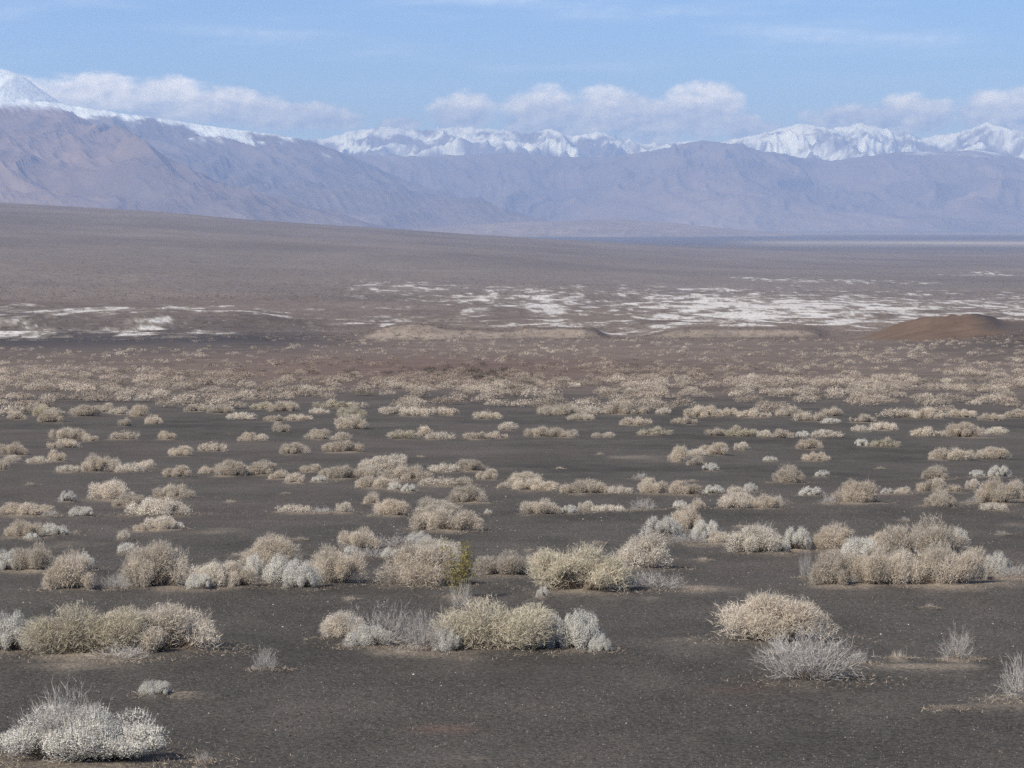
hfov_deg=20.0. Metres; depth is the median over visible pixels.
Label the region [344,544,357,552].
silver shrub
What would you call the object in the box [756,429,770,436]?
pale shrub
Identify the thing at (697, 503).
tan shrub
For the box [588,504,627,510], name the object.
pale shrub
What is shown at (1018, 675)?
twiggy shrub
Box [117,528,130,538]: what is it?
pale shrub
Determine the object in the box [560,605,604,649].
silver shrub
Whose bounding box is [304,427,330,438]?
tan shrub
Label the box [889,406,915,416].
tan shrub
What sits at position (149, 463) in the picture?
pale shrub
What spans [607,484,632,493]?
pale shrub
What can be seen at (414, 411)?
tan shrub
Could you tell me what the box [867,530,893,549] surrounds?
tan shrub
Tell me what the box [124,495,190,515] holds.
pale shrub
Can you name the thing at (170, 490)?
tan shrub
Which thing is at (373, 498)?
tan shrub
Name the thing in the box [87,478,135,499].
pale shrub
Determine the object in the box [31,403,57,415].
olive shrub
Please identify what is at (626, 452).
ground
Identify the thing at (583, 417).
tan shrub
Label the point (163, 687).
silver shrub
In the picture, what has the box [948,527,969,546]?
silver shrub
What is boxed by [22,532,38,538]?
silver shrub
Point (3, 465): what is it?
tan shrub
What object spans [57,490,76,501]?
silver shrub
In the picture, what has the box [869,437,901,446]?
olive shrub
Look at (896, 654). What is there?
dry tuft
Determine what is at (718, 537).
pale shrub
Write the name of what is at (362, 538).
tan shrub
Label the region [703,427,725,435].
tan shrub
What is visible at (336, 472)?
tan shrub
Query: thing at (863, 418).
tan shrub
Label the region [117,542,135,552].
silver shrub
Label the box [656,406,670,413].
pale shrub
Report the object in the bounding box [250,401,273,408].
olive shrub
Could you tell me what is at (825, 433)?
pale shrub
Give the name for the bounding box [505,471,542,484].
tan shrub
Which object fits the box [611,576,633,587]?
silver shrub
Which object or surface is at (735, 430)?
olive shrub
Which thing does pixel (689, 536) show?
twiggy shrub
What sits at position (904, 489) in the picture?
pale shrub
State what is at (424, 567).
tan shrub
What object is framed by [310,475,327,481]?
silver shrub
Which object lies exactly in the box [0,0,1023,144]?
sky
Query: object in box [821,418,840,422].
silver shrub
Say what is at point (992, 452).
tan shrub
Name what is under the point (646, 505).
twiggy shrub
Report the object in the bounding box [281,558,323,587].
silver shrub
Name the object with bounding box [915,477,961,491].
tan shrub
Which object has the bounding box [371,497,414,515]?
tan shrub
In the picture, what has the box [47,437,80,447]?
tan shrub
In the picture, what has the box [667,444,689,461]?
tan shrub
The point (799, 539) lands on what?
silver shrub
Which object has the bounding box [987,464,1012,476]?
silver shrub
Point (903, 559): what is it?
pale shrub
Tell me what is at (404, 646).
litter
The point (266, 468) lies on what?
tan shrub
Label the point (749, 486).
silver shrub
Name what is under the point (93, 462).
tan shrub
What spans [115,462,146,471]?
pale shrub
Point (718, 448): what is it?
tan shrub
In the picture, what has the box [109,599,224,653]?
tan shrub
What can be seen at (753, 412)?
tan shrub
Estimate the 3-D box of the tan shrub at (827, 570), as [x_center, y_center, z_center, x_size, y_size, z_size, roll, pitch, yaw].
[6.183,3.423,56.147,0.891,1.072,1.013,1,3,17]
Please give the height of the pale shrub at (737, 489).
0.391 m
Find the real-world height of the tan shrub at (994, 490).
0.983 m
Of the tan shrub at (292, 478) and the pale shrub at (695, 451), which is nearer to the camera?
the tan shrub at (292, 478)
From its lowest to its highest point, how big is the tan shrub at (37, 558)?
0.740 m
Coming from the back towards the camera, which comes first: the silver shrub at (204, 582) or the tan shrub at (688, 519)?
the tan shrub at (688, 519)
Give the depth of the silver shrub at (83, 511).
79.30 m
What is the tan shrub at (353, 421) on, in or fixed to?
on the ground
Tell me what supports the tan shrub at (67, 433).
on the ground
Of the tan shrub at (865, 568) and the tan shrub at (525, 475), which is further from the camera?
the tan shrub at (525, 475)
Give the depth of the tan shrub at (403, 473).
101.92 m
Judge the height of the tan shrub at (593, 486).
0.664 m
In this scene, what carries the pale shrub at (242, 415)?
on the ground
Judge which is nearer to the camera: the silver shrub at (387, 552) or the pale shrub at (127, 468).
the silver shrub at (387, 552)
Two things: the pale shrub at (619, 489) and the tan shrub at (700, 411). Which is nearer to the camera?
the pale shrub at (619, 489)
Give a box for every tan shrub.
[0,441,27,454]
[0,458,9,469]
[0,501,53,514]
[3,519,43,536]
[6,410,28,418]
[11,540,56,569]
[18,402,46,411]
[37,407,66,422]
[40,546,95,589]
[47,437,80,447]
[48,425,85,438]
[48,448,66,460]
[67,404,101,415]
[80,452,111,471]
[82,433,99,440]
[96,401,113,411]
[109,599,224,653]
[110,429,140,438]
[110,492,145,505]
[116,538,192,587]
[117,417,131,425]
[125,404,148,416]
[132,523,146,529]
[144,413,163,423]
[152,482,196,497]
[155,430,176,438]
[161,464,191,476]
[168,445,193,455]
[183,403,213,411]
[197,442,228,450]
[197,466,214,473]
[205,403,234,412]
[213,459,248,475]
[222,559,260,586]
[232,531,302,567]
[237,431,257,440]
[248,458,277,474]
[263,414,288,420]
[266,400,298,411]
[267,469,288,478]
[270,421,290,431]
[278,441,310,453]
[284,473,304,482]
[286,414,314,419]
[299,463,321,471]
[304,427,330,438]
[305,540,367,582]
[318,464,363,478]
[320,439,364,451]
[329,431,352,439]
[334,413,368,428]
[336,526,380,548]
[354,474,400,487]
[358,464,381,476]
[362,487,380,503]
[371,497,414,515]
[371,538,463,586]
[376,404,408,413]
[380,462,434,480]
[397,404,432,416]
[407,505,485,530]
[416,425,432,436]
[417,474,470,485]
[430,405,458,414]
[447,483,488,502]
[452,476,473,485]
[455,458,488,470]
[462,431,493,438]
[469,548,533,575]
[472,411,501,418]
[475,468,498,479]
[483,431,507,437]
[495,479,508,487]
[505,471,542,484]
[511,477,559,490]
[518,497,561,513]
[523,425,566,436]
[535,402,580,414]
[558,478,608,493]
[565,411,594,419]
[603,399,649,413]
[619,416,651,424]
[636,477,669,493]
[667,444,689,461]
[667,479,702,494]
[670,417,696,423]
[670,503,701,528]
[683,404,724,416]
[685,456,707,464]
[688,497,705,507]
[699,441,730,454]
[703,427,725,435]
[708,588,840,642]
[721,407,740,414]
[736,408,771,416]
[751,492,783,507]
[763,426,794,437]
[772,463,805,482]
[775,405,803,415]
[793,411,827,420]
[795,438,822,448]
[800,451,831,460]
[806,542,852,585]
[810,521,855,549]
[821,406,842,415]
[828,477,880,502]
[844,543,900,584]
[850,413,876,421]
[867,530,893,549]
[874,511,971,559]
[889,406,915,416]
[907,537,993,584]
[910,426,945,435]
[912,407,946,417]
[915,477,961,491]
[920,464,948,478]
[923,484,955,506]
[927,446,975,459]
[942,419,985,436]
[945,409,976,416]
[973,476,1022,502]
[975,445,1012,458]
[977,413,1004,419]
[1004,409,1023,417]
[1006,478,1023,498]
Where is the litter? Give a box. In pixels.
[0,468,1023,767]
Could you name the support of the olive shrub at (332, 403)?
on the ground
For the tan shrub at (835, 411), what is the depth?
187.19 m
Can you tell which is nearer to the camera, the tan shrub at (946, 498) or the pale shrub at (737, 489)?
the tan shrub at (946, 498)
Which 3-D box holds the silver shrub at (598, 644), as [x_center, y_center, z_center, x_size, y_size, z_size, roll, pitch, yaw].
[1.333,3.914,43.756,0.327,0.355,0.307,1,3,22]
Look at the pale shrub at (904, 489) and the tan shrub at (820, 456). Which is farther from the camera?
the tan shrub at (820, 456)
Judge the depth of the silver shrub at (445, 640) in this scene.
43.71 m
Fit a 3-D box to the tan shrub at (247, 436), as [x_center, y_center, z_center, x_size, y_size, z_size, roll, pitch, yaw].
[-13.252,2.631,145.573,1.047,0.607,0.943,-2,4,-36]
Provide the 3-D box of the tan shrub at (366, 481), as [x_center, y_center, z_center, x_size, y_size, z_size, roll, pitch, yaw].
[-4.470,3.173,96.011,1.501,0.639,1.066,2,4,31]
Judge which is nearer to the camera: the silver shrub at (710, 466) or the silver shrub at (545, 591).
the silver shrub at (545, 591)
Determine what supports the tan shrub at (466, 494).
on the ground
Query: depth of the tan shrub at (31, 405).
200.18 m
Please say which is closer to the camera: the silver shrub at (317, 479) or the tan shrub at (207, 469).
the silver shrub at (317, 479)
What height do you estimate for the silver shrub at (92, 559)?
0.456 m
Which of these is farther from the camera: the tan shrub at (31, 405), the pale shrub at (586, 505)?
the tan shrub at (31, 405)
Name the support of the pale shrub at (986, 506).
on the ground
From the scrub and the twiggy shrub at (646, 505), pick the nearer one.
the twiggy shrub at (646, 505)
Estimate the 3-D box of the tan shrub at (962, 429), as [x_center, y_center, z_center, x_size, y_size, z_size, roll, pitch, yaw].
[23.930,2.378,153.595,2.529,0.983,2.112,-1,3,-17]
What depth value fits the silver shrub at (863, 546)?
62.53 m
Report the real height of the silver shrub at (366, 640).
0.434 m
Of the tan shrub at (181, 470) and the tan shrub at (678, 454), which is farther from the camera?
the tan shrub at (678, 454)
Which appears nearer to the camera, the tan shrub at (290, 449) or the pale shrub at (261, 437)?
the tan shrub at (290, 449)
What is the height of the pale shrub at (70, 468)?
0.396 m
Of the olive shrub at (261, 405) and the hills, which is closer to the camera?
the olive shrub at (261, 405)
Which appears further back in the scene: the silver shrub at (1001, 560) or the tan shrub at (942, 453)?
the tan shrub at (942, 453)
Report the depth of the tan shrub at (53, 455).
122.35 m
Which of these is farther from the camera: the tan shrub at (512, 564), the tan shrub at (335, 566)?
the tan shrub at (512, 564)
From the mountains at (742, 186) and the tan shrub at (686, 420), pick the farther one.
the mountains at (742, 186)
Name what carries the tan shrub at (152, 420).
on the ground
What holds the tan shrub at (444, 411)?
on the ground
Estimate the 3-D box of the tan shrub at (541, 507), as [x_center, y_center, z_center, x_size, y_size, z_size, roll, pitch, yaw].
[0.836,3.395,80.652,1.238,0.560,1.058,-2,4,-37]
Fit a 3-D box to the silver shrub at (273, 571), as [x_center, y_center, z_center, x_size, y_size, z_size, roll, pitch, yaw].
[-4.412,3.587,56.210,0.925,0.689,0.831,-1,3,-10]
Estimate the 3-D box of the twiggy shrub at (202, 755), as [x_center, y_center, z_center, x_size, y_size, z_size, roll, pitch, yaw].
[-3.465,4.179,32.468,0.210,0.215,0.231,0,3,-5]
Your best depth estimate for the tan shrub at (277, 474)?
103.59 m
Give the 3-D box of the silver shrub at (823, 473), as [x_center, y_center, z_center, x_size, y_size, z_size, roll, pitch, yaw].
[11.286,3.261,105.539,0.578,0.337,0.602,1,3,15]
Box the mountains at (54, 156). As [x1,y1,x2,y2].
[0,101,408,229]
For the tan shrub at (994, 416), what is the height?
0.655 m
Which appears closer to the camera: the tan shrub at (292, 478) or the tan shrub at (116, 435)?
the tan shrub at (292, 478)
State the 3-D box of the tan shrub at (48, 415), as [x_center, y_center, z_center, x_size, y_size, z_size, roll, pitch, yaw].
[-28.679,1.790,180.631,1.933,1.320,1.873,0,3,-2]
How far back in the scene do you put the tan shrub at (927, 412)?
183.70 m
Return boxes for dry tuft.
[803,671,829,678]
[892,648,906,656]
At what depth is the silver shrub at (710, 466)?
111.25 m
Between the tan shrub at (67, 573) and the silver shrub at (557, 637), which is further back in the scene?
the tan shrub at (67, 573)
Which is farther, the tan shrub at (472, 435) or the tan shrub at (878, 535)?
the tan shrub at (472, 435)
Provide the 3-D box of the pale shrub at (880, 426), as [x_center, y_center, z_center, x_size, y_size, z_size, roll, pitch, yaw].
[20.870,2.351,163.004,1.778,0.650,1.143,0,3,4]
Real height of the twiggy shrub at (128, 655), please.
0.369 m
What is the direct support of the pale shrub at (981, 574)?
on the ground
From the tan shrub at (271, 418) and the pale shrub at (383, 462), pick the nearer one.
the pale shrub at (383, 462)
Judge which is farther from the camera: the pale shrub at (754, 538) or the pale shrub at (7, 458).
the pale shrub at (7, 458)
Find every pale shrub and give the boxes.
[3,455,21,461]
[25,456,50,462]
[55,464,82,471]
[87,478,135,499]
[104,457,121,469]
[107,406,128,413]
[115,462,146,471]
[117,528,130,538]
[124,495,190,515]
[137,459,156,465]
[144,514,181,528]
[188,559,234,586]
[226,411,256,418]
[254,434,268,439]
[275,503,313,512]
[309,407,329,412]
[318,609,368,636]
[334,500,354,511]
[357,453,407,469]
[386,453,407,459]
[414,496,462,513]
[415,535,466,562]
[424,431,456,438]
[426,461,459,471]
[497,422,518,429]
[557,428,578,436]
[577,500,593,510]
[582,406,603,412]
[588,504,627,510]
[591,431,601,436]
[602,431,614,436]
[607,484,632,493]
[612,522,672,568]
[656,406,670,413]
[687,448,706,455]
[708,530,728,542]
[717,489,755,507]
[723,521,782,552]
[726,485,746,493]
[734,442,750,449]
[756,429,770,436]
[810,429,844,436]
[851,424,871,430]
[869,421,897,429]
[875,544,926,583]
[893,486,910,493]
[951,547,987,578]
[964,478,980,487]
[978,501,1008,510]
[986,426,1008,433]
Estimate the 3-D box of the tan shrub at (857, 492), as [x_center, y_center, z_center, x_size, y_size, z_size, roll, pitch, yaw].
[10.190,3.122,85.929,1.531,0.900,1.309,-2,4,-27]
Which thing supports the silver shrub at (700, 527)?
on the ground
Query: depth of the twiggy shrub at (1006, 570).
57.97 m
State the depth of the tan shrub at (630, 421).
169.50 m
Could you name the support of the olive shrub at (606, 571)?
on the ground
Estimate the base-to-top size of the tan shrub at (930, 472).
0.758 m
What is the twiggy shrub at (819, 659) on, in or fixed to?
on the ground
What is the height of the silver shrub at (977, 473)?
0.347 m
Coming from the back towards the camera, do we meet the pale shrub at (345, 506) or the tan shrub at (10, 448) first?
the tan shrub at (10, 448)
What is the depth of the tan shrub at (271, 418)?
178.38 m
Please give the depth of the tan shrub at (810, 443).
135.53 m
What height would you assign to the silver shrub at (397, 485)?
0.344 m
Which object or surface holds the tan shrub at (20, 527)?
on the ground
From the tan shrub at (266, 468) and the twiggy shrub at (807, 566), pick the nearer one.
the twiggy shrub at (807, 566)
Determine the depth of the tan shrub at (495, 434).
148.51 m
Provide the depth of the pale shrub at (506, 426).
160.50 m
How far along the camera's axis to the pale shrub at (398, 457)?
118.96 m
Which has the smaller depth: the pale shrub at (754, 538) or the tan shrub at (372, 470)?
the pale shrub at (754, 538)
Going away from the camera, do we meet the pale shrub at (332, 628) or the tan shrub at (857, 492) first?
the pale shrub at (332, 628)
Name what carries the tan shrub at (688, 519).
on the ground
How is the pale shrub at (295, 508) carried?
on the ground
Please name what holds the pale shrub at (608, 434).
on the ground
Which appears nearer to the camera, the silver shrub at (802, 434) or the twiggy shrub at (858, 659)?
the twiggy shrub at (858, 659)
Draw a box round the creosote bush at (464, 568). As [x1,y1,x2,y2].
[441,538,476,595]
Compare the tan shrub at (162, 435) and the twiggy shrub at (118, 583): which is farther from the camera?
the tan shrub at (162, 435)
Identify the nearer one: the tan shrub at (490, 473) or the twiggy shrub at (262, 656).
the twiggy shrub at (262, 656)
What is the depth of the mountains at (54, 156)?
16932.72 m
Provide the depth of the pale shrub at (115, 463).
112.92 m
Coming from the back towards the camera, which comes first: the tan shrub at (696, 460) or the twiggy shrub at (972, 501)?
the tan shrub at (696, 460)
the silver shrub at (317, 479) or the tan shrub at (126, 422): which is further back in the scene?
the tan shrub at (126, 422)
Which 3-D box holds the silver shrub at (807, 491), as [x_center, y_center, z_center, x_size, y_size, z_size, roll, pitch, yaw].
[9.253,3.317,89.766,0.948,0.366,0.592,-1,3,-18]
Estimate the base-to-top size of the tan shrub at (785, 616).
0.958 m
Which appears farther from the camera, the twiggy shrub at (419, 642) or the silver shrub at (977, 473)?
the silver shrub at (977, 473)
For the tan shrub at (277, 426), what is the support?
on the ground
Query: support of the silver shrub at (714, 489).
on the ground
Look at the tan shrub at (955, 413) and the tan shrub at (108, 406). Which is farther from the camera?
the tan shrub at (108, 406)
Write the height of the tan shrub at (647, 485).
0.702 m
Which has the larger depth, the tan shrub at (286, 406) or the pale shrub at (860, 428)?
the tan shrub at (286, 406)
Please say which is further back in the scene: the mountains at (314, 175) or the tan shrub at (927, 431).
the mountains at (314, 175)
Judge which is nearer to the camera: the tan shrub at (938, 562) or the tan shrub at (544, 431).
the tan shrub at (938, 562)
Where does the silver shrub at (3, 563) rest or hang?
on the ground
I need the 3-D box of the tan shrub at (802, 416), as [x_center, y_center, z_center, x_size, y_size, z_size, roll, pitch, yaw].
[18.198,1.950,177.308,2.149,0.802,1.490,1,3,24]
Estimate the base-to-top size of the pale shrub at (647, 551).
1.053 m
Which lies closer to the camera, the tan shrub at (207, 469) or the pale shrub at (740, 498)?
the pale shrub at (740, 498)
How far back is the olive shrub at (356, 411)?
180.48 m
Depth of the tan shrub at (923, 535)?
62.41 m
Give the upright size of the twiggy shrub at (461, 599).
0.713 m
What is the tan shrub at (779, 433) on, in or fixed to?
on the ground
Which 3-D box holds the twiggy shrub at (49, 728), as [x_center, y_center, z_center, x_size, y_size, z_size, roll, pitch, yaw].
[-5.026,3.726,32.654,1.352,1.119,1.247,2,4,34]
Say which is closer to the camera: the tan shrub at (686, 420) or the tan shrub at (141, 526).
the tan shrub at (141, 526)
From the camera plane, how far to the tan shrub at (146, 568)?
55.58 m
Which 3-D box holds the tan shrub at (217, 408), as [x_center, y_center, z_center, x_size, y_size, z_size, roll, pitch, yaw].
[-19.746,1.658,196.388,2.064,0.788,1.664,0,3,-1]
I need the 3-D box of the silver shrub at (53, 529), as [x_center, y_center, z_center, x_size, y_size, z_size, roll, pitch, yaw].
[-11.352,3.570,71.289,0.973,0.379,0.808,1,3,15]
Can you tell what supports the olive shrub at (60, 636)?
on the ground
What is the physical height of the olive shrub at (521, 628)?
0.975 m
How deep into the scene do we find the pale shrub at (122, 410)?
194.38 m
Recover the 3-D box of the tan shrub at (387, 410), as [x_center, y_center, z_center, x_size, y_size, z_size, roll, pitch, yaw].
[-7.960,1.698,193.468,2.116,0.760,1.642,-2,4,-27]
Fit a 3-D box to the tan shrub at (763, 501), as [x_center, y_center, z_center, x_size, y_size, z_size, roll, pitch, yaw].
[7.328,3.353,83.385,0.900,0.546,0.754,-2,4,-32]
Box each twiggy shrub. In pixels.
[4,667,129,760]
[40,508,58,515]
[81,639,153,661]
[97,573,134,588]
[195,750,208,761]
[248,646,284,669]
[307,506,332,511]
[337,599,417,647]
[345,544,385,557]
[375,531,422,547]
[395,603,459,651]
[448,580,473,609]
[625,569,686,588]
[629,499,657,509]
[632,473,646,478]
[664,528,708,543]
[744,615,873,682]
[769,632,788,652]
[798,547,812,577]
[817,490,836,503]
[844,649,867,663]
[935,622,977,659]
[962,495,981,503]
[985,651,1023,703]
[988,559,1023,577]
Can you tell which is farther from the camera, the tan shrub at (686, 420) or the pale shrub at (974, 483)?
the tan shrub at (686, 420)
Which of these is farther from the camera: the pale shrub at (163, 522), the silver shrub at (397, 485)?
the silver shrub at (397, 485)
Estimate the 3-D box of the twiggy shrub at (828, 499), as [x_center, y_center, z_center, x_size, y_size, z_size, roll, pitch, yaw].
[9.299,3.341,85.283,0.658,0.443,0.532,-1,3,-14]
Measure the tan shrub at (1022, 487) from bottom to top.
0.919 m
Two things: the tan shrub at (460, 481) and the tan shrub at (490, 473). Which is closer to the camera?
the tan shrub at (460, 481)
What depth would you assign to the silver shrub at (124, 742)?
32.43 m
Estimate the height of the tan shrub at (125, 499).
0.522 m
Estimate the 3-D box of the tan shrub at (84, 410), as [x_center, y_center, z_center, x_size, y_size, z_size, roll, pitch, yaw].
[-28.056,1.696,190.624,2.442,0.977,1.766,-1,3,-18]
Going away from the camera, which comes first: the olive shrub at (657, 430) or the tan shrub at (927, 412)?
the olive shrub at (657, 430)
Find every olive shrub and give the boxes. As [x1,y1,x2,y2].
[15,598,150,654]
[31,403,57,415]
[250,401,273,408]
[312,398,358,407]
[336,405,368,419]
[387,429,415,438]
[425,594,559,650]
[524,540,640,591]
[636,426,672,434]
[719,424,758,435]
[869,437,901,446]
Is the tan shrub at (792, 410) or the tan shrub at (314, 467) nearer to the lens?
the tan shrub at (314, 467)
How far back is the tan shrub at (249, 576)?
55.67 m
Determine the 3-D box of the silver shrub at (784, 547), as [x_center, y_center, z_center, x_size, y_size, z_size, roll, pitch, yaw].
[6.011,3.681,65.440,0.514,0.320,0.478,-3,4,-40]
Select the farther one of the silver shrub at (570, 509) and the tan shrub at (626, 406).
the tan shrub at (626, 406)
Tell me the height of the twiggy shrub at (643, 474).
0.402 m
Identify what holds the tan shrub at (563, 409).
on the ground
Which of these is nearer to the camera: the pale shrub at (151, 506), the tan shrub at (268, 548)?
the tan shrub at (268, 548)
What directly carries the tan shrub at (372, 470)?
on the ground
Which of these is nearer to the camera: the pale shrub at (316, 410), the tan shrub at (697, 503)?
the tan shrub at (697, 503)
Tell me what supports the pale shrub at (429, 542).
on the ground
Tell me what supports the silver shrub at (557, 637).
on the ground
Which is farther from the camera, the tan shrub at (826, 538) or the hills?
the hills
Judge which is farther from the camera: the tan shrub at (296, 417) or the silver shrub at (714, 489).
the tan shrub at (296, 417)
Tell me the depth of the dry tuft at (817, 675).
39.86 m
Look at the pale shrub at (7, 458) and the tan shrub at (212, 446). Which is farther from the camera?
the tan shrub at (212, 446)
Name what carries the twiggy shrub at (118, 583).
on the ground
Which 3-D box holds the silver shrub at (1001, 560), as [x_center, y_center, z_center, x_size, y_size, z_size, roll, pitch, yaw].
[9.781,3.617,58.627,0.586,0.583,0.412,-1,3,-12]
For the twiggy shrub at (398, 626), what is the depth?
44.66 m
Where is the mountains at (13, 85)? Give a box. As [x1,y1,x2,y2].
[0,69,59,102]
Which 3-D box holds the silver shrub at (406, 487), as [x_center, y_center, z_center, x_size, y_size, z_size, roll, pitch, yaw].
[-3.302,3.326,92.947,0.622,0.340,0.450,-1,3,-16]
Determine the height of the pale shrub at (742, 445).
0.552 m
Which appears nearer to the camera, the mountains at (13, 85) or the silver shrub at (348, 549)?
the silver shrub at (348, 549)
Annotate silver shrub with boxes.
[0,547,23,570]
[0,609,36,649]
[0,699,172,763]
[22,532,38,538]
[36,522,69,534]
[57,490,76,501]
[67,505,94,515]
[76,551,94,568]
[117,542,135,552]
[137,679,171,694]
[185,571,210,589]
[244,551,263,573]
[261,552,303,583]
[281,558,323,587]
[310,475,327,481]
[343,622,393,646]
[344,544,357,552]
[381,547,400,557]
[388,481,401,489]
[401,483,418,490]
[407,530,429,542]
[431,625,460,650]
[530,610,571,647]
[536,585,548,595]
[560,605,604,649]
[561,504,578,512]
[588,633,611,651]
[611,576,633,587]
[639,515,682,536]
[673,500,686,506]
[690,518,722,539]
[702,461,719,470]
[702,485,724,493]
[743,481,757,490]
[763,455,778,460]
[766,541,790,551]
[781,526,812,549]
[795,430,809,436]
[798,486,824,495]
[814,470,829,476]
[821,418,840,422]
[839,535,879,558]
[854,438,868,445]
[880,488,892,493]
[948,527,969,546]
[969,469,984,476]
[985,550,1009,574]
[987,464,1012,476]
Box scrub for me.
[0,213,1023,417]
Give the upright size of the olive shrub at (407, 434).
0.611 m
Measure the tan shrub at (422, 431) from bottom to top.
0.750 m
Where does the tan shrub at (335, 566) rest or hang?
on the ground
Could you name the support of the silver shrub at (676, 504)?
on the ground
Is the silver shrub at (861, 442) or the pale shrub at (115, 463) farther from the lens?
the silver shrub at (861, 442)
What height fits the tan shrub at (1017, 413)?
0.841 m
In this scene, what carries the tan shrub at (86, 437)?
on the ground
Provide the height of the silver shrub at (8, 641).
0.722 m
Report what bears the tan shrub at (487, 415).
on the ground
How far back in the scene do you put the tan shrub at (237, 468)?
106.60 m
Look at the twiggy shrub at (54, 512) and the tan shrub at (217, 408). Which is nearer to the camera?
the twiggy shrub at (54, 512)
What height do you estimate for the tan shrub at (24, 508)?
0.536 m
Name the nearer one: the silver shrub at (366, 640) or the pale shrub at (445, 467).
the silver shrub at (366, 640)
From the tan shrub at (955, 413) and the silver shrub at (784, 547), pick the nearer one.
the silver shrub at (784, 547)
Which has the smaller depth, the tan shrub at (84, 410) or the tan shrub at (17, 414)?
the tan shrub at (17, 414)
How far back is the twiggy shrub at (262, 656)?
41.38 m
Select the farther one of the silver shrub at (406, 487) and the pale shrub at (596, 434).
the pale shrub at (596, 434)
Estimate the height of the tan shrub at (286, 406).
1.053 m
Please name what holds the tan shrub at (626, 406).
on the ground
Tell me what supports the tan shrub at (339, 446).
on the ground
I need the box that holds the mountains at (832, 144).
[305,122,1023,160]
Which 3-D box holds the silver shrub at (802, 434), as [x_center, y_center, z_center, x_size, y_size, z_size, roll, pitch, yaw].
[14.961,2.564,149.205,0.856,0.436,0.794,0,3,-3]
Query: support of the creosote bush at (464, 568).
on the ground
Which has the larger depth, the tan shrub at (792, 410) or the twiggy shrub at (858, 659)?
the tan shrub at (792, 410)
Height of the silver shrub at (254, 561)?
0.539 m
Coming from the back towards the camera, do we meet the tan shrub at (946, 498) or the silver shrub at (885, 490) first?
the silver shrub at (885, 490)
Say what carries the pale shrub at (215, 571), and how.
on the ground
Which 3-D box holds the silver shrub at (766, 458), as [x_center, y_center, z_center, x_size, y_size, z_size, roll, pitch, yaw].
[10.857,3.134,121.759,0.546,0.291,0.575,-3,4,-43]
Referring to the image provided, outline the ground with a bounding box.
[0,202,1023,767]
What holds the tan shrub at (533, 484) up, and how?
on the ground
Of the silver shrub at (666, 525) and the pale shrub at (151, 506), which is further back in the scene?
the pale shrub at (151, 506)
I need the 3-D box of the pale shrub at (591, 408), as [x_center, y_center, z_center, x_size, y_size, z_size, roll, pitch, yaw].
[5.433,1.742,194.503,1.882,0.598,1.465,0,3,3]
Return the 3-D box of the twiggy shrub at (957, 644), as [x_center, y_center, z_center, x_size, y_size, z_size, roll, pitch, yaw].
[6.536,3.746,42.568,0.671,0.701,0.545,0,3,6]
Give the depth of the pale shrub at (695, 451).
126.56 m
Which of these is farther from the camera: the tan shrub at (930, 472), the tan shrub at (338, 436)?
the tan shrub at (338, 436)
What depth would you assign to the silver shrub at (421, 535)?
68.66 m
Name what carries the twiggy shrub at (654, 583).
on the ground
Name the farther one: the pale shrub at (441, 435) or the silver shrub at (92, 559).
the pale shrub at (441, 435)
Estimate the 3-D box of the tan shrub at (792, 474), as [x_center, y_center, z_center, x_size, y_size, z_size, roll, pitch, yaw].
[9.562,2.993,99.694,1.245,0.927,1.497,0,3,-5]
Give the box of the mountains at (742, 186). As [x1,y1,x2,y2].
[348,140,1023,230]
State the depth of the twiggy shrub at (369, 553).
63.53 m
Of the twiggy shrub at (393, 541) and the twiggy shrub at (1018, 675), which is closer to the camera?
the twiggy shrub at (1018, 675)
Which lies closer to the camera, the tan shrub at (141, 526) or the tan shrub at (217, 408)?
the tan shrub at (141, 526)
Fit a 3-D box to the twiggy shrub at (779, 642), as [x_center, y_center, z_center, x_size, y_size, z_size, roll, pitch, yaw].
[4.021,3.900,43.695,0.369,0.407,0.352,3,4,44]
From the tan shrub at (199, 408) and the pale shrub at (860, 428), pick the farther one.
the tan shrub at (199, 408)
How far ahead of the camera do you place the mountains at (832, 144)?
40066.35 m
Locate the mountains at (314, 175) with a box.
[0,98,548,230]
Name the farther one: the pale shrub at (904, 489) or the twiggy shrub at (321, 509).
the pale shrub at (904, 489)
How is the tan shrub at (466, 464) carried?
on the ground
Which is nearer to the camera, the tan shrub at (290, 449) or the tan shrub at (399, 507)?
the tan shrub at (399, 507)
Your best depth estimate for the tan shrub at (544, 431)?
150.00 m
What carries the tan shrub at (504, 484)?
on the ground
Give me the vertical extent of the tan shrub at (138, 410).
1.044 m
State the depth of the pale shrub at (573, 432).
149.92 m
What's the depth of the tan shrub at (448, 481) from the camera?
96.58 m
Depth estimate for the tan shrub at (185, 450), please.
127.64 m
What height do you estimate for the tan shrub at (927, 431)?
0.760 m
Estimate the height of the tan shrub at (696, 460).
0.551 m
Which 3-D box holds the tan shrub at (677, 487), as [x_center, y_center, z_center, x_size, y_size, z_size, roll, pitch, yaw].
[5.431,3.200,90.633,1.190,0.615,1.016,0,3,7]
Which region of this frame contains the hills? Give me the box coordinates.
[420,219,795,236]
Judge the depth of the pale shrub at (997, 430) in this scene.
157.82 m
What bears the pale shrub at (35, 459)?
on the ground
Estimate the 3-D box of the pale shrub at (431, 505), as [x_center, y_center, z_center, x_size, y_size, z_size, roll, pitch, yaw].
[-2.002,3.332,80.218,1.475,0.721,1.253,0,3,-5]
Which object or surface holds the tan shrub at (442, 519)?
on the ground
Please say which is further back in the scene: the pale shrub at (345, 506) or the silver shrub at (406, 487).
the silver shrub at (406, 487)

